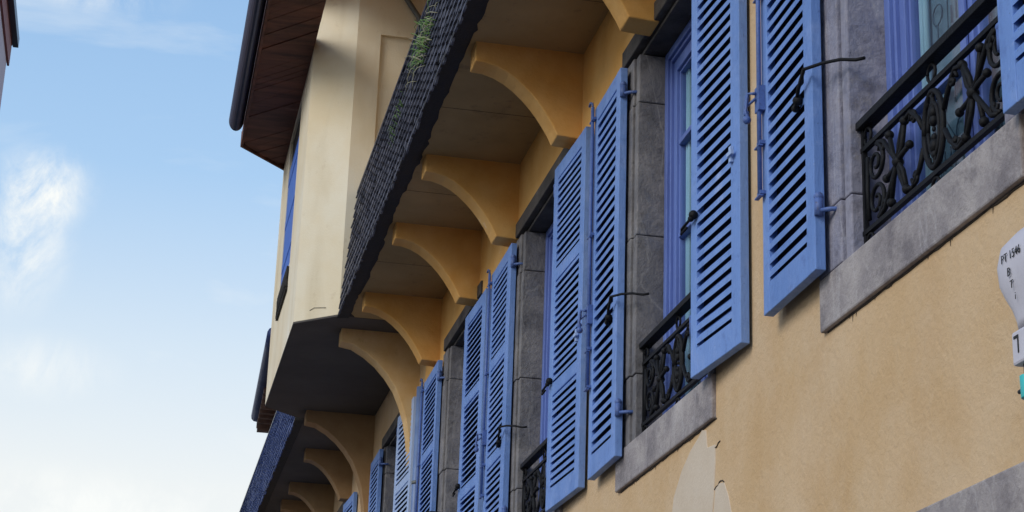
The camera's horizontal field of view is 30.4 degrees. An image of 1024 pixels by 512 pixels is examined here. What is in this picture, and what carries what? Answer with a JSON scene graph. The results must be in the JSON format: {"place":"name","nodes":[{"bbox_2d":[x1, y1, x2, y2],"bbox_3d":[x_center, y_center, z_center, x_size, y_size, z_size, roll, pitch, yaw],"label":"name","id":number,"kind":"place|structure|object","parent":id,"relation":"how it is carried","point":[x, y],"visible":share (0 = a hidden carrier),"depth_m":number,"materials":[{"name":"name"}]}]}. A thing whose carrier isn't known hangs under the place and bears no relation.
{"place":"outdoors","nodes":[
{"label":"outdoors","id":0,"kind":"place"},
{"bbox_2d":[0,0,283,511],"label":"sky","id":1,"kind":"structure","parent":0,"point":[139,235],"materials":[{"name":"blue"}]},
{"bbox_3d":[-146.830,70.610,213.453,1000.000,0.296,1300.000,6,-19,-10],"label":"ground","id":2,"kind":"structure","parent":0,"visible":0},
{"bbox_2d":[0,0,19,106],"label":"neighbouring house","id":3,"kind":"structure","parent":2,"relation":"on","point":[9,32],"depth_m":32.95,"materials":[{"name":"purple paint"}]},
{"bbox_2d":[229,0,1023,511],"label":"town house","id":4,"kind":"structure","parent":2,"relation":"on","point":[639,254],"depth_m":8.18,"materials":[{"name":"paint"}]},
{"bbox_2d":[387,91,403,147],"bbox_3d":[-0.738,-0.820,11.788,0.053,0.256,0.553,6,-19,-10],"label":"moss sprig","id":5,"kind":"object","parent":4,"relation":"on","point":[390,132],"visible":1,"depth_m":11.74,"materials":[{"name":"green plant"}]},
{"bbox_2d":[405,0,438,89],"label":"weed tuft","id":6,"kind":"object","parent":4,"relation":"attached to","point":[422,41],"visible":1,"depth_m":10.67,"materials":[{"name":"green plant"}]},
{"bbox_2d":[538,223,552,511],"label":"window frame","id":7,"kind":"structure","parent":4,"relation":"in","point":[549,234],"depth_m":10.46,"materials":[{"name":"blue paint"}]},
{"bbox_2d":[662,18,707,414],"bbox_3d":[0.809,-0.213,7.685,0.096,1.781,1.028,6,-19,-10],"label":"window frame","id":8,"kind":"structure","parent":4,"relation":"in","point":[677,155],"depth_m":8.14,"materials":[{"name":"blue paint"}]},
{"bbox_2d":[884,0,1004,220],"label":"window frame","id":9,"kind":"structure","parent":4,"relation":"in","point":[912,27],"depth_m":5.61,"materials":[{"name":"blue paint"}]},
{"bbox_2d":[997,227,1023,399],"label":"sign","id":10,"kind":"object","parent":4,"relation":"attached to","point":[1010,269],"visible":1,"depth_m":4.01,"materials":[{"name":"white plastic"}]}
]}

